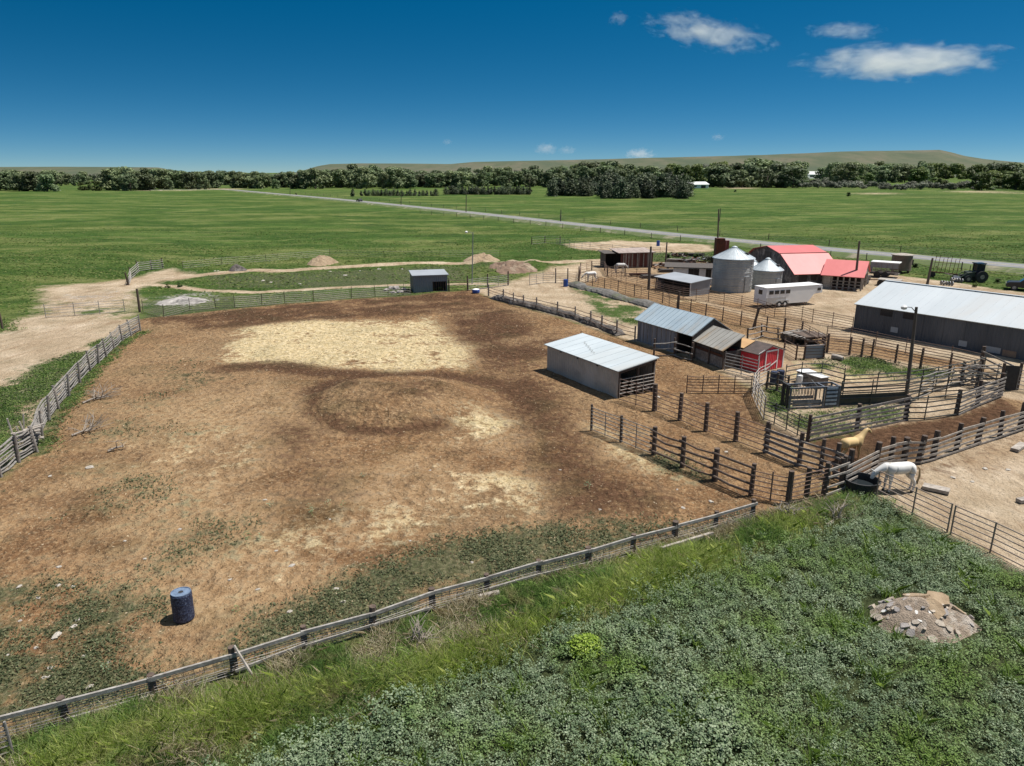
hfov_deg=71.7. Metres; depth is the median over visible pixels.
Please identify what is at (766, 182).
cottonwood
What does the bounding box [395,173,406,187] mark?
cottonwood
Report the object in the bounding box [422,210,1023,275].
wire fence
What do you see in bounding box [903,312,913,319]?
window
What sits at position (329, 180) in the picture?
cottonwood
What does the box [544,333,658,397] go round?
loafing shed
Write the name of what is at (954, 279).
disc harrow
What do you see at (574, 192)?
juniper
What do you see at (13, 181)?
cottonwood
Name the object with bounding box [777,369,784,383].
barrel
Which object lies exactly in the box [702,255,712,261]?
weed bush
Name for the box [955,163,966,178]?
elm
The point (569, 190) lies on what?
juniper
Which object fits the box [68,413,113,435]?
dead branch
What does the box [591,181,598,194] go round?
juniper
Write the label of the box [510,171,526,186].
cottonwood
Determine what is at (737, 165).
cottonwood
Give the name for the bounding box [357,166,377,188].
cottonwood
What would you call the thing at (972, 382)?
alley fence
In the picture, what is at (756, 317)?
corner post
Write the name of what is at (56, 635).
stone
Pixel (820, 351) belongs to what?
board fence
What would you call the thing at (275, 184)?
cottonwood
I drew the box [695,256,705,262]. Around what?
scrap heap
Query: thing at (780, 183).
cottonwood
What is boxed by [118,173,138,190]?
cottonwood
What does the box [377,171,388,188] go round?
cottonwood
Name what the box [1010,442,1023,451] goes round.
timber
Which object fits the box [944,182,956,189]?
willow shrub
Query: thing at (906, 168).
cottonwood
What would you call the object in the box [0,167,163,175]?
hills
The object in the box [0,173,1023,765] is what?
ground
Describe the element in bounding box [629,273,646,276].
trough
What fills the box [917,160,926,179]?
cottonwood
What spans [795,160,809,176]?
cottonwood
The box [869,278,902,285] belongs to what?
hay wagon
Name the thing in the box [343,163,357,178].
cottonwood
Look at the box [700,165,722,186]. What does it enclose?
cottonwood
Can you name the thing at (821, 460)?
plank fence
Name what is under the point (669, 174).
juniper
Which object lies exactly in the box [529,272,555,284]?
corral gate
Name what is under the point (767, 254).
loft door
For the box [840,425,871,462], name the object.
horse
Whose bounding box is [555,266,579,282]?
corral gate
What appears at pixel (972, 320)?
metal barn
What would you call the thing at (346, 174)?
cottonwood
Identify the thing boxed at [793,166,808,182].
cottonwood
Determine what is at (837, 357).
log
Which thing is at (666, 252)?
utility pole
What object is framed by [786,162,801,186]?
cottonwood
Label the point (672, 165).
elm
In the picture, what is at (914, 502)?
corral gate
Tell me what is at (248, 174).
cottonwood
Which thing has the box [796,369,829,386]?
feed box
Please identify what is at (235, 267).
debris pile
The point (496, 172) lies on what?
cottonwood
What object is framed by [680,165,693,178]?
elm
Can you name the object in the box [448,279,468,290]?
corral gate
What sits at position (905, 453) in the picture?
plank fence
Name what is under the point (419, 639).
dead branch
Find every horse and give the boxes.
[581,271,597,281]
[614,263,627,272]
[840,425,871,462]
[870,461,920,492]
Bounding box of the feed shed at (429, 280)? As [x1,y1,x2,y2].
[409,269,448,292]
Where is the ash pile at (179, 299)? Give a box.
[156,296,208,304]
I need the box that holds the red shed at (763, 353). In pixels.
[729,337,785,371]
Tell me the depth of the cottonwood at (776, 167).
714.79 m
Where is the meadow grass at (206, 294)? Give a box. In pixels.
[0,225,1023,317]
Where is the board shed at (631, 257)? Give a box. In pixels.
[598,247,655,267]
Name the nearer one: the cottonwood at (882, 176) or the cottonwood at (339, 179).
the cottonwood at (339, 179)
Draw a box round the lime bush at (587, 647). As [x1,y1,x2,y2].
[565,633,604,659]
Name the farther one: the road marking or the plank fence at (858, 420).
the road marking
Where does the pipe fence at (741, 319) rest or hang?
on the ground at (192, 463)
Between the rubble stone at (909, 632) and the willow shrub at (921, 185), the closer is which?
the rubble stone at (909, 632)
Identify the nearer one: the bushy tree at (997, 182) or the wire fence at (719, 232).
the wire fence at (719, 232)
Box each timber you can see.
[922,482,949,494]
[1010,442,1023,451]
[1015,497,1023,503]
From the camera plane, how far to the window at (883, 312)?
67.28 m
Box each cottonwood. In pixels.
[0,171,14,190]
[1,169,17,189]
[7,173,27,190]
[15,171,29,190]
[21,171,44,190]
[34,174,60,191]
[39,170,61,182]
[44,171,59,188]
[54,175,63,185]
[61,173,73,184]
[69,175,77,185]
[76,173,86,184]
[78,171,91,181]
[95,168,122,189]
[97,174,112,189]
[109,169,123,190]
[116,166,134,173]
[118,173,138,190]
[127,170,139,189]
[135,168,156,189]
[148,168,172,188]
[153,168,170,189]
[163,178,173,189]
[170,170,186,188]
[177,171,196,188]
[195,171,211,188]
[204,170,222,187]
[215,170,231,182]
[215,173,224,184]
[223,170,242,187]
[238,172,252,187]
[241,173,255,186]
[244,171,267,188]
[246,179,256,188]
[262,174,272,187]
[270,179,279,188]
[273,172,285,186]
[281,171,295,185]
[287,174,300,188]
[297,170,309,188]
[303,168,327,188]
[316,170,333,187]
[327,169,343,186]
[330,169,348,187]
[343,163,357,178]
[344,170,354,187]
[347,167,363,187]
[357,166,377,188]
[361,168,378,187]
[368,165,380,186]
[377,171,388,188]
[383,166,410,188]
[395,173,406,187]
[401,169,410,187]
[404,174,418,188]
[415,172,427,186]
[423,174,432,187]
[427,172,445,187]
[431,171,451,186]
[444,170,454,186]
[452,171,472,186]
[452,175,464,187]
[457,167,471,183]
[464,172,473,186]
[470,168,486,186]
[477,172,492,185]
[482,165,496,184]
[487,167,504,185]
[494,170,511,186]
[503,166,511,180]
[505,170,518,186]
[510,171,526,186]
[521,168,537,186]
[523,173,537,186]
[528,165,538,171]
[531,169,542,185]
[538,171,552,187]
[550,167,566,181]
[563,169,579,181]
[565,168,579,176]
[573,165,593,179]
[577,161,602,176]
[582,168,598,181]
[594,165,614,176]
[605,160,624,171]
[615,169,627,178]
[623,163,634,173]
[628,169,640,178]
[635,165,658,176]
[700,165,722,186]
[705,163,726,185]
[708,172,719,186]
[711,166,728,186]
[722,170,744,187]
[726,162,744,184]
[734,169,753,187]
[742,157,772,186]
[744,164,759,186]
[752,166,768,186]
[757,168,778,187]
[768,162,787,186]
[769,170,795,187]
[780,165,807,187]
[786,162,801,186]
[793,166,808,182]
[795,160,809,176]
[813,167,824,179]
[820,163,834,180]
[830,163,851,182]
[831,162,860,182]
[854,163,865,182]
[869,165,876,177]
[875,170,887,182]
[876,164,895,181]
[886,165,902,182]
[896,164,917,181]
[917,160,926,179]
[921,163,930,181]
[925,165,935,180]
[985,162,1016,171]
[999,162,1022,172]
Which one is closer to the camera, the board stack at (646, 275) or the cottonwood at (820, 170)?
the board stack at (646, 275)
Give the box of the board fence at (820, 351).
[805,342,825,357]
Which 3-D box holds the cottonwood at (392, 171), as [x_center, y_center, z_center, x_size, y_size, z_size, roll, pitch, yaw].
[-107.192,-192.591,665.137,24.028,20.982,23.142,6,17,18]
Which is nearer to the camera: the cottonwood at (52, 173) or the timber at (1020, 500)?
the timber at (1020, 500)
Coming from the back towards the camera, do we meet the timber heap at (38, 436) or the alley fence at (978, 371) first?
the alley fence at (978, 371)
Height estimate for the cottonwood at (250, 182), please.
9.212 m
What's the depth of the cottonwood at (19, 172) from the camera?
586.19 m
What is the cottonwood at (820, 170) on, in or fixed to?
on the ground at (192, 463)
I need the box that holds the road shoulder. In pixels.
[151,189,1023,273]
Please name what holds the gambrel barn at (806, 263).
on the ground at (192, 463)
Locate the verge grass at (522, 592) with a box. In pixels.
[0,486,895,765]
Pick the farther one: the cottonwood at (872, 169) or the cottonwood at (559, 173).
the cottonwood at (872, 169)
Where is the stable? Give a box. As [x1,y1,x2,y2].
[664,262,712,284]
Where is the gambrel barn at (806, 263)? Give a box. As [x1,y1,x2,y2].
[748,245,870,290]
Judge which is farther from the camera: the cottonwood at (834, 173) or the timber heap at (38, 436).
the cottonwood at (834, 173)
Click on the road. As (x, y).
(825, 248)
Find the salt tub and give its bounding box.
[472,288,479,293]
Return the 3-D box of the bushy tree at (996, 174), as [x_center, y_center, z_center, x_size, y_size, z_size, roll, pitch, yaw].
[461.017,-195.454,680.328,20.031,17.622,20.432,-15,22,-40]
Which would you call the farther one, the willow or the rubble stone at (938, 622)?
the willow
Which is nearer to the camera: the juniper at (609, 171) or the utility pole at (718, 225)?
the utility pole at (718, 225)
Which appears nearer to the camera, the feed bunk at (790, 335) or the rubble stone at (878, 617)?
the rubble stone at (878, 617)
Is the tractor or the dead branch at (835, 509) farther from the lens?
the tractor
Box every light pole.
[465,231,472,283]
[901,305,917,396]
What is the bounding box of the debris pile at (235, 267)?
[228,264,246,271]
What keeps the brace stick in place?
attached to the wood and wire fence
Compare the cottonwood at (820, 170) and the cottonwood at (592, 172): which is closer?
the cottonwood at (592, 172)
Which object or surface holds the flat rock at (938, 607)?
on the rubble mound
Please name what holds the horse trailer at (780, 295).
on the ground at (192, 463)
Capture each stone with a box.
[51,631,61,639]
[875,614,882,621]
[886,602,893,607]
[900,623,909,627]
[906,629,914,637]
[908,621,915,628]
[911,620,919,624]
[927,634,937,642]
[935,619,945,626]
[946,625,952,631]
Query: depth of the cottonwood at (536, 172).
785.83 m
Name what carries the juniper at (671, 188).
on the ground at (192, 463)
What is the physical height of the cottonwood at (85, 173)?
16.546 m
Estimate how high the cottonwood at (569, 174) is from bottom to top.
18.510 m
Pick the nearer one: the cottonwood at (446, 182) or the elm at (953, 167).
the cottonwood at (446, 182)
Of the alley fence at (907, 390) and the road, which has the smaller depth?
the alley fence at (907, 390)
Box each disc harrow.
[940,280,953,285]
[950,277,962,282]
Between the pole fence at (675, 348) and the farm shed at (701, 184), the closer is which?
the pole fence at (675, 348)
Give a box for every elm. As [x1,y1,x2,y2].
[661,167,673,180]
[667,163,680,170]
[673,166,683,179]
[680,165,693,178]
[686,163,707,181]
[874,161,884,166]
[925,163,936,178]
[932,163,938,174]
[936,163,951,177]
[937,165,954,178]
[948,163,958,174]
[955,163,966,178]
[964,168,972,178]
[966,164,984,178]
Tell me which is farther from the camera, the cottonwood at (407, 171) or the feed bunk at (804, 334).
the cottonwood at (407, 171)
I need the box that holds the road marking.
[274,193,1015,265]
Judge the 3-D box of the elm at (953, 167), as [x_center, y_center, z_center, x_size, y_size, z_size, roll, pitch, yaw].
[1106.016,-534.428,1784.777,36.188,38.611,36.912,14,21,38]
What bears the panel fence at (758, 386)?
on the ground at (192, 463)
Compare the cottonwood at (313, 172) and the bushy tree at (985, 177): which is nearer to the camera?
the bushy tree at (985, 177)
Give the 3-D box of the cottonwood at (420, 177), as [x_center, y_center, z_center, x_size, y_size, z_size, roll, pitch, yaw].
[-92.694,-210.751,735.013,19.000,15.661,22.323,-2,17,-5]
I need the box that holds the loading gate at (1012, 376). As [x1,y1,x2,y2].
[998,363,1019,389]
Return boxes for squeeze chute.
[780,380,840,409]
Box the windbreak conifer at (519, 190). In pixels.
[515,186,522,194]
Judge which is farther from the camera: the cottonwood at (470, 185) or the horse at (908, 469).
the cottonwood at (470, 185)
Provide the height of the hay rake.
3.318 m
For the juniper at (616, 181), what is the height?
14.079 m
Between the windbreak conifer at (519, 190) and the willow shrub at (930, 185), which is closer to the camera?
the windbreak conifer at (519, 190)
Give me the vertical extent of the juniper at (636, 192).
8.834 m
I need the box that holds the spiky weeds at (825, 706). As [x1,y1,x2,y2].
[331,518,1023,765]
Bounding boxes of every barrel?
[170,587,194,623]
[563,279,567,286]
[770,370,778,384]
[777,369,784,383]
[795,374,802,386]
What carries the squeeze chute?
on the ground at (192, 463)
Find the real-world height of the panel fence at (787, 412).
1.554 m
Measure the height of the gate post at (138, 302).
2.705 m
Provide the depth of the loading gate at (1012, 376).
50.43 m
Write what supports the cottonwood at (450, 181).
on the ground at (192, 463)
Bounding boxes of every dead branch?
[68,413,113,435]
[82,379,121,403]
[107,440,125,451]
[407,605,438,645]
[773,500,809,516]
[822,493,850,525]
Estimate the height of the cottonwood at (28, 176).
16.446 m
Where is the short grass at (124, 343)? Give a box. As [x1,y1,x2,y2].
[0,316,956,467]
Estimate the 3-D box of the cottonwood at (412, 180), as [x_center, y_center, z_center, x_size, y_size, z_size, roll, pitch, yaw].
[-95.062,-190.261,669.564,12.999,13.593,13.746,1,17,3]
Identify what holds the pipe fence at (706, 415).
on the ground at (192, 463)
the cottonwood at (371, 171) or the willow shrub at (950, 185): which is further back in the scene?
the cottonwood at (371, 171)
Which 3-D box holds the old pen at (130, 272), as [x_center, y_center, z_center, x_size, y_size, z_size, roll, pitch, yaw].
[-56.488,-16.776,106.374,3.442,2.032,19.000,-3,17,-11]
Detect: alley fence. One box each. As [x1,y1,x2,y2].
[765,370,789,392]
[784,361,845,390]
[838,371,1006,406]
[840,392,905,405]
[842,356,986,394]
[918,362,1001,396]
[958,362,1001,388]
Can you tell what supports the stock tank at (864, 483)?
on the ground at (192, 463)
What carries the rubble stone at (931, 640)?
on the ground at (192, 463)
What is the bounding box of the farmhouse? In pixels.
[808,171,820,178]
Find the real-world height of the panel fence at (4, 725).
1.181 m
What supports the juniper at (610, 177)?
on the ground at (192, 463)
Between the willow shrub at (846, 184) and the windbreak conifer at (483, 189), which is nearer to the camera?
the windbreak conifer at (483, 189)
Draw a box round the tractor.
[952,262,988,282]
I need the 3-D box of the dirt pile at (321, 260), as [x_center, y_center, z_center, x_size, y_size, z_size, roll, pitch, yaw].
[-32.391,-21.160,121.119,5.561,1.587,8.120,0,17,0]
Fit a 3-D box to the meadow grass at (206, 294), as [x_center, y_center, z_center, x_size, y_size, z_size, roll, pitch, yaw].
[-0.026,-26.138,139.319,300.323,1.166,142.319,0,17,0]
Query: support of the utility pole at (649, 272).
on the ground at (192, 463)
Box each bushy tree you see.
[77,182,87,189]
[89,181,102,190]
[864,173,876,184]
[908,169,920,181]
[913,166,928,182]
[934,177,942,185]
[965,172,982,187]
[974,172,992,190]
[977,177,997,189]
[987,170,1002,184]
[993,178,1003,188]
[1002,174,1013,188]
[1005,172,1023,189]
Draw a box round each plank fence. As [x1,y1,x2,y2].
[762,421,854,479]
[806,394,911,441]
[825,455,849,494]
[838,403,1023,488]
[954,373,1006,415]
[979,346,1023,389]
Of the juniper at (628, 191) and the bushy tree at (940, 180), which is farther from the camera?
the bushy tree at (940, 180)
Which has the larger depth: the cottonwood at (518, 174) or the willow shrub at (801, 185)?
the cottonwood at (518, 174)
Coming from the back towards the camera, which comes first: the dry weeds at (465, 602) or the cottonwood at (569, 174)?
the cottonwood at (569, 174)
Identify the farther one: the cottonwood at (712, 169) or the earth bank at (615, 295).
the cottonwood at (712, 169)
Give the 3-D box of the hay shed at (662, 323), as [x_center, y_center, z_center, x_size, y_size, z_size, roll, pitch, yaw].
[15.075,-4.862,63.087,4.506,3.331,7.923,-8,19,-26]
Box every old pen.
[124,258,163,284]
[531,236,560,243]
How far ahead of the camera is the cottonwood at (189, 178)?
640.52 m
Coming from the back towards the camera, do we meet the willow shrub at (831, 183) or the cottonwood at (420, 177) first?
the cottonwood at (420, 177)
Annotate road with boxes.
[182,189,1023,267]
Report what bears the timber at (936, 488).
on the ground at (192, 463)
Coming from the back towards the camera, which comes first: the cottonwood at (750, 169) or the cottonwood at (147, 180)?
the cottonwood at (750, 169)
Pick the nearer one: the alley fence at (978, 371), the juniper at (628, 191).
the alley fence at (978, 371)
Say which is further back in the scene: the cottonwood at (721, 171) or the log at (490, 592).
the cottonwood at (721, 171)
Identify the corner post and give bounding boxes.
[677,291,679,308]
[751,307,759,329]
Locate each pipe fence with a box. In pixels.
[556,238,655,251]
[579,271,783,332]
[580,261,648,275]
[590,404,654,453]
[607,267,660,289]
[619,379,771,453]
[655,282,853,329]
[783,318,984,378]
[785,464,831,504]
[826,325,980,364]
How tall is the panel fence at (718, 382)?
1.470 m
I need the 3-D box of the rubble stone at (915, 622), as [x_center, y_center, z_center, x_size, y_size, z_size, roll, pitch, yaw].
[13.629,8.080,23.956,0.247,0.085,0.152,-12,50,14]
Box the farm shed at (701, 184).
[693,182,709,187]
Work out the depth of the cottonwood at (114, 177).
595.73 m
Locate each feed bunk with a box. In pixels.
[780,329,824,346]
[792,331,827,343]
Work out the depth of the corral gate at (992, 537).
29.07 m
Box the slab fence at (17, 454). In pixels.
[0,315,140,477]
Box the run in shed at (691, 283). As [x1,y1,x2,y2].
[654,272,711,295]
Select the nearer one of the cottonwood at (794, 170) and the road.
the road
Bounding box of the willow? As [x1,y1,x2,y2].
[88,173,100,180]
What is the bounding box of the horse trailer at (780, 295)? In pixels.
[753,282,822,307]
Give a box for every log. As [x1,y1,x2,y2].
[478,590,499,597]
[831,354,843,360]
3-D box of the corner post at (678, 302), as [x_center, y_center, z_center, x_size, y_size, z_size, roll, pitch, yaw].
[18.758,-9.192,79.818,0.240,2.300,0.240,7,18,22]
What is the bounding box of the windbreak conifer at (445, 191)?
[442,186,449,194]
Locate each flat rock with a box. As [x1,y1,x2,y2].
[903,593,929,597]
[926,596,945,619]
[927,591,949,606]
[952,606,966,614]
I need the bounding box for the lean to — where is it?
[692,325,744,369]
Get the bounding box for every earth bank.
[490,294,625,335]
[568,281,658,307]
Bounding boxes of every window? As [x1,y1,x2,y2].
[880,309,892,316]
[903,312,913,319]
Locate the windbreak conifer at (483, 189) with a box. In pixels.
[481,187,487,194]
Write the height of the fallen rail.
0.170 m
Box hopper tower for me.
[713,238,729,255]
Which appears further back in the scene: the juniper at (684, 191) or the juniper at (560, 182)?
the juniper at (560, 182)
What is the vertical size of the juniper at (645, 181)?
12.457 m
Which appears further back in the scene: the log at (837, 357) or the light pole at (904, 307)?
the log at (837, 357)
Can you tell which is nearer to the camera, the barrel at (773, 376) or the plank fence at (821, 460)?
the plank fence at (821, 460)
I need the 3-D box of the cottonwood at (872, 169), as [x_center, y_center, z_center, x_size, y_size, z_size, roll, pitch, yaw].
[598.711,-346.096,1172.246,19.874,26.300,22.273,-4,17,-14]
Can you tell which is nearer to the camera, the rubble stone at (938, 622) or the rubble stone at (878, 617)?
the rubble stone at (938, 622)
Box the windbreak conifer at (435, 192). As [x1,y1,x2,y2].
[432,188,439,195]
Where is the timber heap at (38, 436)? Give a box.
[6,414,44,444]
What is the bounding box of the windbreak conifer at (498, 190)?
[495,187,500,194]
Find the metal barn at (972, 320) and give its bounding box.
[853,280,1023,359]
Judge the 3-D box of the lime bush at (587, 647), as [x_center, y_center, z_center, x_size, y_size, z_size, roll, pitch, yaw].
[2.402,8.506,23.138,1.407,0.614,1.053,0,17,0]
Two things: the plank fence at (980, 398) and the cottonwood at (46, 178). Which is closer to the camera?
the plank fence at (980, 398)
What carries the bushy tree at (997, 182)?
on the ground at (192, 463)
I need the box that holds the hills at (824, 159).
[293,150,1023,176]
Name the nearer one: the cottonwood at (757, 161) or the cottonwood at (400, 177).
the cottonwood at (400, 177)
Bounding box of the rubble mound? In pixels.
[870,596,981,642]
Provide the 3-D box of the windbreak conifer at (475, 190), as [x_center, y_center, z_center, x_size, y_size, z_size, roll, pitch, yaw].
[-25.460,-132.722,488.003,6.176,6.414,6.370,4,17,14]
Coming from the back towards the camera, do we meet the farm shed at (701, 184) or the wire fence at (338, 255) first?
the farm shed at (701, 184)
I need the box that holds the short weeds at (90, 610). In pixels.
[0,330,947,758]
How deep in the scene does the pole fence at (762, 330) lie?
66.15 m
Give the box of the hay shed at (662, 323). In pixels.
[634,303,731,355]
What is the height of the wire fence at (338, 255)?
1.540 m
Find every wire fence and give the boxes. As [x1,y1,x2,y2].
[0,313,3,328]
[0,498,757,739]
[141,283,410,316]
[182,249,495,267]
[304,192,1022,261]
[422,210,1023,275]
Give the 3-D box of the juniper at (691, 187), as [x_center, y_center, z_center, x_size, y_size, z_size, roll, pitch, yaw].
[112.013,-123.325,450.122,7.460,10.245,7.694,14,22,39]
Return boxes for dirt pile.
[307,255,337,265]
[463,253,499,261]
[489,260,537,274]
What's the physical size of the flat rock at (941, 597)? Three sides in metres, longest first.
1.153 x 0.740 x 0.100 m
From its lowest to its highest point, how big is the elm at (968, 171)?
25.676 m
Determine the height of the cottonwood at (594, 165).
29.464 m
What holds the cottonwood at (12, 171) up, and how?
on the ground at (192, 463)
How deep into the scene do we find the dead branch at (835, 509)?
31.45 m
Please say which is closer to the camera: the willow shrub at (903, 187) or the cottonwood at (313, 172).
the willow shrub at (903, 187)
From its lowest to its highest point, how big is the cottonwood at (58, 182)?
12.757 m
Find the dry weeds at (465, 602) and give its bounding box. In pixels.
[0,490,877,765]
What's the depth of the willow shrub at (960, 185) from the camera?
662.65 m
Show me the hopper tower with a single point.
(721, 245)
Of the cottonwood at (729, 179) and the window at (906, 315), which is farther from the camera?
the cottonwood at (729, 179)
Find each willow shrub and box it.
[797,182,808,187]
[806,178,818,186]
[813,182,825,187]
[814,177,828,186]
[826,181,840,187]
[833,183,843,187]
[842,181,856,186]
[847,180,864,187]
[859,184,867,188]
[877,184,888,188]
[895,184,907,189]
[911,182,928,189]
[927,182,933,187]
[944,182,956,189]
[957,182,966,187]
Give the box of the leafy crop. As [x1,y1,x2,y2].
[100,473,1023,765]
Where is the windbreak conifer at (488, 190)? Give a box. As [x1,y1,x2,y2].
[486,186,490,194]
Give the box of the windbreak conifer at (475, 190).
[471,185,478,194]
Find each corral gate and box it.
[43,300,124,316]
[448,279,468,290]
[467,271,508,289]
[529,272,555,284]
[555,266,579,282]
[748,469,790,502]
[876,471,953,532]
[907,392,960,419]
[950,505,1023,566]
[1016,367,1023,389]
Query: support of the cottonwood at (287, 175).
on the ground at (192, 463)
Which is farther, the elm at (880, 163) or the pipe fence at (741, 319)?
the elm at (880, 163)
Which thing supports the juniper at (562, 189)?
on the ground at (192, 463)
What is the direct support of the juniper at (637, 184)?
on the ground at (192, 463)
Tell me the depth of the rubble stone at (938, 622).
23.81 m
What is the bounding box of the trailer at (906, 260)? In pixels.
[891,253,913,272]
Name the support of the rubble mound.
on the ground at (192, 463)
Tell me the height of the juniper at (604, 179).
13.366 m
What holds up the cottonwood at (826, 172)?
on the ground at (192, 463)
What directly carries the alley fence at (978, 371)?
on the ground at (192, 463)
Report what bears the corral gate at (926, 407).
on the ground at (192, 463)
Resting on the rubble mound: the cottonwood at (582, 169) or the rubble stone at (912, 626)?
the rubble stone at (912, 626)
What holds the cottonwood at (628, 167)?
on the ground at (192, 463)
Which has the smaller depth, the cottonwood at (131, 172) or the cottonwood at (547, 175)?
the cottonwood at (131, 172)
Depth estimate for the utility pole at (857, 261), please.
93.18 m
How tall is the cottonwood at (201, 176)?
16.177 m
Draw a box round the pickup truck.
[1005,278,1023,290]
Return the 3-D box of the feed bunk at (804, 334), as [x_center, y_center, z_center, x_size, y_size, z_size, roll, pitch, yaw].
[27.123,-4.021,64.784,2.122,0.950,2.300,-4,17,-12]
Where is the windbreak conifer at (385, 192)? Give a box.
[383,188,387,195]
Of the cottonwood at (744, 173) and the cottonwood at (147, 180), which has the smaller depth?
the cottonwood at (147, 180)
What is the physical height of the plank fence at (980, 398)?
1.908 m
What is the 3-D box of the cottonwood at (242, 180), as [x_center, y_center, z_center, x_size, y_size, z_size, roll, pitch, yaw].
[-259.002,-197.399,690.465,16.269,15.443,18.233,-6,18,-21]
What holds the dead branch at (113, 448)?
on the ground at (192, 463)
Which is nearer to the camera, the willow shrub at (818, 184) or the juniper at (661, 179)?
the juniper at (661, 179)
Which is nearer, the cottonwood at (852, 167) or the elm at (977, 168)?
the cottonwood at (852, 167)
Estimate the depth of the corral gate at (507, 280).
95.60 m
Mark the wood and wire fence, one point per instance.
(61, 702)
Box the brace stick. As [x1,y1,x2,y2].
[233,645,251,675]
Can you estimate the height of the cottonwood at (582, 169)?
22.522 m
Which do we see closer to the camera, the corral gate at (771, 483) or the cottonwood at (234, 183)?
the corral gate at (771, 483)
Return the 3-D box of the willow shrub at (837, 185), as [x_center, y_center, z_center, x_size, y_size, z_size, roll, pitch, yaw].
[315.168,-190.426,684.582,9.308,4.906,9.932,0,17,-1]
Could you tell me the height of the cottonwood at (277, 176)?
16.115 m
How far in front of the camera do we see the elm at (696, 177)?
853.32 m
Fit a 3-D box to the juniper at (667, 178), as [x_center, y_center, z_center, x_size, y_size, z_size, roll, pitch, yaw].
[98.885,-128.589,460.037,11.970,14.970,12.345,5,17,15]
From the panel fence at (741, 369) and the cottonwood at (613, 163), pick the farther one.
the cottonwood at (613, 163)
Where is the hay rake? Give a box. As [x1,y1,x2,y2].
[930,255,960,276]
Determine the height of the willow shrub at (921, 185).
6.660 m
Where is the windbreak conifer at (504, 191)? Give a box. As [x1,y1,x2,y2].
[500,186,507,194]
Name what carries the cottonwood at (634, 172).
on the ground at (192, 463)
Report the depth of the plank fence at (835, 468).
34.27 m
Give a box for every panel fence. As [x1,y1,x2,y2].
[0,721,13,755]
[686,375,752,392]
[724,351,758,378]
[752,362,770,419]
[763,400,812,441]
[784,338,825,359]
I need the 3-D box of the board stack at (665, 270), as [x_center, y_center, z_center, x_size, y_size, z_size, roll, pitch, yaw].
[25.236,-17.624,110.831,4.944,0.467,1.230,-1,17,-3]
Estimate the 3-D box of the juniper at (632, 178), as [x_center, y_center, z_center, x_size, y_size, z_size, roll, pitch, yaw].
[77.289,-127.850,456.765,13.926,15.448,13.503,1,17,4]
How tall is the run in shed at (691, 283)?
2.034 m
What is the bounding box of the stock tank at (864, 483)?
[844,472,881,496]
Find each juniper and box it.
[546,177,559,195]
[556,178,563,194]
[558,183,565,195]
[563,178,575,195]
[566,178,579,195]
[577,178,589,195]
[581,181,591,195]
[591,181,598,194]
[593,169,601,182]
[595,176,610,196]
[598,180,607,198]
[601,169,614,179]
[604,181,613,198]
[606,172,614,182]
[610,174,618,197]
[612,178,630,198]
[618,178,629,197]
[618,183,633,198]
[624,172,636,190]
[630,173,649,196]
[631,178,640,196]
[632,184,640,197]
[639,178,651,197]
[642,180,658,198]
[648,174,659,196]
[652,173,666,196]
[662,180,676,197]
[662,181,670,197]
[663,173,672,181]
[666,169,673,179]
[669,175,682,193]
[673,184,680,197]
[675,185,686,198]
[677,179,689,198]
[683,175,695,195]
[687,181,693,196]
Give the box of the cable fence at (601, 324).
[487,284,635,341]
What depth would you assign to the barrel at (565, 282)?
96.58 m
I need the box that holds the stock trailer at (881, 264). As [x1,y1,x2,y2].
[869,260,901,277]
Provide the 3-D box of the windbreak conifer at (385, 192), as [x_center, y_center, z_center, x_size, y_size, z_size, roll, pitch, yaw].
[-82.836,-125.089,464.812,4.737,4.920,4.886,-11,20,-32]
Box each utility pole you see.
[647,246,651,289]
[665,242,667,261]
[717,209,718,237]
[853,241,859,289]
[926,258,933,284]
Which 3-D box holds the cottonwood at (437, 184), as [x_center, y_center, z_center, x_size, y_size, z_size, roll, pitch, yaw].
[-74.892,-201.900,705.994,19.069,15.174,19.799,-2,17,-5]
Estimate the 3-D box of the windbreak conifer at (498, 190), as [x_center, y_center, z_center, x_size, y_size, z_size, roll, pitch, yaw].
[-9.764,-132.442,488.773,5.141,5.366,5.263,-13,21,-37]
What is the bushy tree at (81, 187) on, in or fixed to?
on the ground at (192, 463)
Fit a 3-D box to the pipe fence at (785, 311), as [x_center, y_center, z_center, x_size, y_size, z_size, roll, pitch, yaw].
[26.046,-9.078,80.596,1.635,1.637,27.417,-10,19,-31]
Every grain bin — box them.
[711,246,755,292]
[752,257,783,288]
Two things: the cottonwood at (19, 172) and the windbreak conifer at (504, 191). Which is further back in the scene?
the cottonwood at (19, 172)
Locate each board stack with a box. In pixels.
[640,274,661,278]
[657,269,672,271]
[667,258,695,261]
[678,253,704,255]
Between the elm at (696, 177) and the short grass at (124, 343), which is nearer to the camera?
the short grass at (124, 343)
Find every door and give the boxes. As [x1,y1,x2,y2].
[743,276,749,291]
[764,251,770,259]
[764,349,778,370]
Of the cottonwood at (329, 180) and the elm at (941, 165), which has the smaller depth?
the cottonwood at (329, 180)
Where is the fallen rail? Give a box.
[661,532,713,549]
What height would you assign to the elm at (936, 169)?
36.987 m
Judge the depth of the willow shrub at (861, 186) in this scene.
660.14 m
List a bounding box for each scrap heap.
[651,262,664,267]
[670,252,687,256]
[678,257,699,262]
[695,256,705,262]
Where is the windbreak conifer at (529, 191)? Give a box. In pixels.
[526,186,532,194]
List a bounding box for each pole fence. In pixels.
[649,426,756,496]
[653,338,693,360]
[746,323,780,339]
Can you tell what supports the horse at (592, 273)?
on the ground at (192, 463)
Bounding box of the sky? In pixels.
[0,0,1023,172]
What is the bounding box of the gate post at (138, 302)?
[136,289,140,311]
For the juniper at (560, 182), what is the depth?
472.72 m
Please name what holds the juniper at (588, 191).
on the ground at (192, 463)

